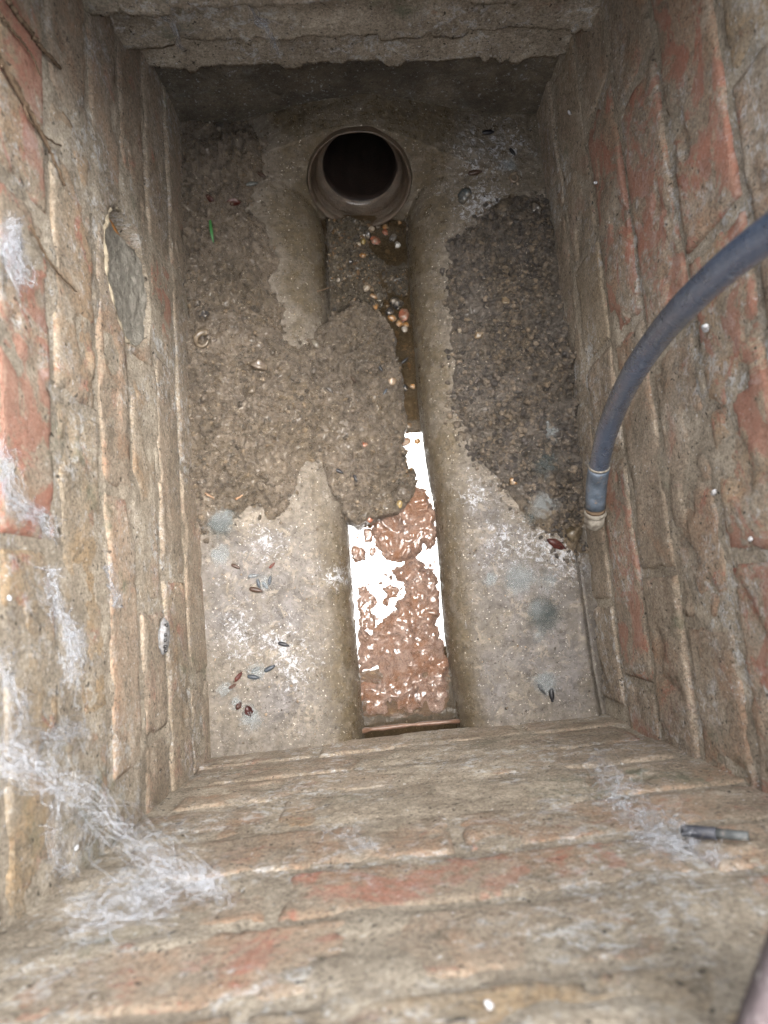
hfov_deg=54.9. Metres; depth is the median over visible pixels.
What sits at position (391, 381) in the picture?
pebble
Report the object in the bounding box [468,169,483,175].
insect
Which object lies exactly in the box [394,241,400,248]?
pebble
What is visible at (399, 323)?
pebble
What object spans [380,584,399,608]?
wet paper
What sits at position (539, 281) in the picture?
soil crumbs
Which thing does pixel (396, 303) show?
pebble
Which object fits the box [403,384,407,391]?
pebble
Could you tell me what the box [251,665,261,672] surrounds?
insect
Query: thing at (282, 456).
silt deposit
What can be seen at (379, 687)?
paper tatter
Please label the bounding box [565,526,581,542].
pebble
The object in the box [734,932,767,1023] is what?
iron edge
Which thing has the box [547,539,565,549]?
leaf scrap
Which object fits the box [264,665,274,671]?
insect
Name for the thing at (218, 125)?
pebble
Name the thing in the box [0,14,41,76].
root
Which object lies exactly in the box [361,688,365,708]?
paper tatter
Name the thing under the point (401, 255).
channel gravel
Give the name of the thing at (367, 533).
wet paper
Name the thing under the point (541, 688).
insect
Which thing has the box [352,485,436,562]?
wet paper
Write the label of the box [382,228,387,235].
pebble
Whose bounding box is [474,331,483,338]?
pebble
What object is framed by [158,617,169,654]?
cocoon
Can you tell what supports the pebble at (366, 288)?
on the channel gravel
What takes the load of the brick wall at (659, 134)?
on the floor
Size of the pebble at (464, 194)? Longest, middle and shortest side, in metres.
0.021 x 0.016 x 0.011 m
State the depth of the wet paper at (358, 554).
0.95 m
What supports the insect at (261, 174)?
on the floor
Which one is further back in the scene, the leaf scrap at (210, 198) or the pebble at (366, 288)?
the pebble at (366, 288)
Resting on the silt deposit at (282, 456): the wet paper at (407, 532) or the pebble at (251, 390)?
the pebble at (251, 390)
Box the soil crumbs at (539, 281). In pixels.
[435,187,588,563]
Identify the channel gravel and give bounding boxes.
[325,218,417,467]
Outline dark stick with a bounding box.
[680,824,748,840]
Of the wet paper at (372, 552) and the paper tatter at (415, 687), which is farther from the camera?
the wet paper at (372, 552)
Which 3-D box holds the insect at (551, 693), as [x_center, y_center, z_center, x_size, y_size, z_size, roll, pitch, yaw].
[0.200,0.219,0.878,0.006,0.005,0.020,-5,84,-2]
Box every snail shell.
[193,329,216,348]
[508,171,521,184]
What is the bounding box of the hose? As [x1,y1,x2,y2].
[584,211,767,530]
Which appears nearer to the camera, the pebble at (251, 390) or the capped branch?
the capped branch
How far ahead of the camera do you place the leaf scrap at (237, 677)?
0.87 m
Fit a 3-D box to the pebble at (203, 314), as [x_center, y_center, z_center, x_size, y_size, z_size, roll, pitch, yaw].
[-0.217,-0.237,0.890,0.014,0.010,0.014,33,94,17]
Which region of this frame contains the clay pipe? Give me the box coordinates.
[307,126,411,226]
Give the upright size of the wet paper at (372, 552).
0.006 m
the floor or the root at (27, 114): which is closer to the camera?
the root at (27, 114)
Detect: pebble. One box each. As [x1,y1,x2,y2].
[197,308,208,320]
[215,122,223,131]
[247,385,255,395]
[250,358,267,370]
[311,339,319,348]
[361,238,366,244]
[363,285,369,291]
[365,230,370,238]
[370,236,380,244]
[370,293,377,298]
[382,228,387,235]
[385,307,393,314]
[388,315,396,321]
[388,377,396,385]
[389,234,396,240]
[389,297,403,309]
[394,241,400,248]
[396,320,402,326]
[397,500,402,508]
[398,308,408,321]
[402,437,410,445]
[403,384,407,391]
[414,438,420,444]
[458,188,471,203]
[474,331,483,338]
[493,198,512,218]
[501,296,509,303]
[509,477,516,484]
[530,201,541,214]
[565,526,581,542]
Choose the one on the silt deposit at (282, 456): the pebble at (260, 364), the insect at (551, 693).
the pebble at (260, 364)
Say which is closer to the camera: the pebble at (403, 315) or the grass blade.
the grass blade
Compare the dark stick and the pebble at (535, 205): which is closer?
the dark stick
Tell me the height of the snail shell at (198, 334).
0.010 m
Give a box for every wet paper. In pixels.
[350,544,366,562]
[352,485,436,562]
[355,585,380,630]
[357,557,450,717]
[362,528,373,543]
[367,547,376,557]
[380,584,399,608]
[388,574,393,580]
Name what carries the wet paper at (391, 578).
on the water
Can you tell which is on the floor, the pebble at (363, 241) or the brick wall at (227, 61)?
the brick wall at (227, 61)
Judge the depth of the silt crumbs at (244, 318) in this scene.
0.91 m
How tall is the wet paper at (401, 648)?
0.020 m
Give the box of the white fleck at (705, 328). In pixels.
[701,324,709,332]
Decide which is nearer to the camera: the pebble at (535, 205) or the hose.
the hose
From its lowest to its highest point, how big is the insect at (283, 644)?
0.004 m
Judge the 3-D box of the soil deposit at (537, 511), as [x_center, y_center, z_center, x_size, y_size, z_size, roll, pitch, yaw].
[0.166,-0.178,0.913,0.183,0.064,0.465,0,83,-1]
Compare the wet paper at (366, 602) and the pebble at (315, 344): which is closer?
the pebble at (315, 344)
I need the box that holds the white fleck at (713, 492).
[711,489,716,495]
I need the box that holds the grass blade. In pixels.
[209,220,213,242]
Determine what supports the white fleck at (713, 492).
attached to the brick wall at (659, 134)
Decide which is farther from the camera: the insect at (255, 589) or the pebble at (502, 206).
the pebble at (502, 206)
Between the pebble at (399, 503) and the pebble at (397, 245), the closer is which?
the pebble at (399, 503)
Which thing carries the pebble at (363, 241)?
on the channel gravel
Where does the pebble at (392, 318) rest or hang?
on the channel gravel
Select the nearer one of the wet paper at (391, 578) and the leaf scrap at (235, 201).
the leaf scrap at (235, 201)
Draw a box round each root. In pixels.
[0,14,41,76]
[0,53,65,185]
[0,64,61,146]
[5,0,61,69]
[29,224,76,291]
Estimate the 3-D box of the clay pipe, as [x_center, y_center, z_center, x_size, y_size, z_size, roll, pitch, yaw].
[-0.034,-0.587,1.068,0.139,0.299,0.409,0,83,-1]
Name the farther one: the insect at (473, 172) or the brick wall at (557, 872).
the insect at (473, 172)
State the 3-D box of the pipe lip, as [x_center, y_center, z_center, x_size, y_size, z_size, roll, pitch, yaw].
[0.030,0.265,0.906,0.248,0.059,0.010,-6,84,-2]
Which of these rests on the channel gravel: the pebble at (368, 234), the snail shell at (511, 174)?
the pebble at (368, 234)
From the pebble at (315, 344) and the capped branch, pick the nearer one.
the capped branch
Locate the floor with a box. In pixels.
[181,93,605,757]
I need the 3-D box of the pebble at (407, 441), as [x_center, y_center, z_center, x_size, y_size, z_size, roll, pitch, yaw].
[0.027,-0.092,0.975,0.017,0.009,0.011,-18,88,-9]
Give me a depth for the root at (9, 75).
0.51 m
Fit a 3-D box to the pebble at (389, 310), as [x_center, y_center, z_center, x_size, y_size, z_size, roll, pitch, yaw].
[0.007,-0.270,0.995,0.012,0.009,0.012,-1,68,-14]
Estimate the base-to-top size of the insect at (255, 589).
0.005 m
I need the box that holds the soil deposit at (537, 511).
[446,199,588,553]
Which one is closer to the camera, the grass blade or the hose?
the hose
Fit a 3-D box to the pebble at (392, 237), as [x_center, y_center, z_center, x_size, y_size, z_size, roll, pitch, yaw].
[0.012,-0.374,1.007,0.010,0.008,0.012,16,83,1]
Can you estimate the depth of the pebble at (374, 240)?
1.00 m
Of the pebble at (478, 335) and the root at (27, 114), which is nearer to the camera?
the root at (27, 114)
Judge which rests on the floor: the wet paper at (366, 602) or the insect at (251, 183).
the insect at (251, 183)
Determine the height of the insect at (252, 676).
0.004 m
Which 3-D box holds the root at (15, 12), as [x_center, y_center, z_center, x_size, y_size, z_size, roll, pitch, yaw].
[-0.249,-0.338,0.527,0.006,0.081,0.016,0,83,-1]
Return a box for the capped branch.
[103,206,146,348]
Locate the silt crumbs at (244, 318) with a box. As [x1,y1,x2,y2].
[180,120,424,542]
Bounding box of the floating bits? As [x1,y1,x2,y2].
[354,533,434,621]
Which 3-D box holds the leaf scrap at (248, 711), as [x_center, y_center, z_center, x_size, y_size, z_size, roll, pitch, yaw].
[-0.159,0.234,0.869,0.010,0.006,0.011,23,84,2]
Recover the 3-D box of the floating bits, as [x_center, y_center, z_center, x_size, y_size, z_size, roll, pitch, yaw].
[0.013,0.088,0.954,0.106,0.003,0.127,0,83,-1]
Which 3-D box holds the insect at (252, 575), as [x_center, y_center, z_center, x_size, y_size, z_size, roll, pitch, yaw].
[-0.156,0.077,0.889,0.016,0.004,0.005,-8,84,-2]
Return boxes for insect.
[231,563,239,568]
[246,181,257,186]
[247,674,261,679]
[248,573,260,577]
[249,587,262,592]
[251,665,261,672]
[257,171,265,177]
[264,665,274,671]
[278,641,288,646]
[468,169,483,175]
[482,130,496,134]
[538,684,545,694]
[549,688,554,703]
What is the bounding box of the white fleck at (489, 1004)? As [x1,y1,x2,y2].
[484,1000,492,1010]
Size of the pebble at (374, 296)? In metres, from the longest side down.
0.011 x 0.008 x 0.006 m
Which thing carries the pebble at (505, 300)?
on the soil crumbs at (539, 281)
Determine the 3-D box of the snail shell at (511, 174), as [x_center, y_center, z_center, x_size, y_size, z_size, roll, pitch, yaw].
[0.168,-0.430,0.952,0.018,0.006,0.019,20,84,1]
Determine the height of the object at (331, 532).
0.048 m
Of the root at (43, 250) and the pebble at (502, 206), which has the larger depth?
the pebble at (502, 206)
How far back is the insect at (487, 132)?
0.96 m
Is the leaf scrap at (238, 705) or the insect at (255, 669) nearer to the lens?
the leaf scrap at (238, 705)
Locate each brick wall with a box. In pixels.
[0,0,210,931]
[0,714,767,1023]
[83,0,600,122]
[536,0,767,792]
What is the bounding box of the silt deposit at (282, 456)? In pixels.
[180,120,417,536]
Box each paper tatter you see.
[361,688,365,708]
[376,683,391,702]
[405,684,418,705]
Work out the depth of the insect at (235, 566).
0.89 m
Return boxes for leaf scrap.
[206,194,213,201]
[227,198,240,205]
[234,672,241,682]
[236,702,241,709]
[245,705,252,716]
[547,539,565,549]
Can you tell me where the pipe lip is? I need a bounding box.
[362,719,459,733]
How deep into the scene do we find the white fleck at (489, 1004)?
0.28 m
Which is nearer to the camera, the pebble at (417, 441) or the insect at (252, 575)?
the insect at (252, 575)
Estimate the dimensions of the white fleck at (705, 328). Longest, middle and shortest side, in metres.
0.010 x 0.006 x 0.004 m
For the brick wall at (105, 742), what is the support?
on the floor
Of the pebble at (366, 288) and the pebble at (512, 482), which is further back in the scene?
the pebble at (366, 288)
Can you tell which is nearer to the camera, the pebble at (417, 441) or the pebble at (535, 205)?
the pebble at (535, 205)

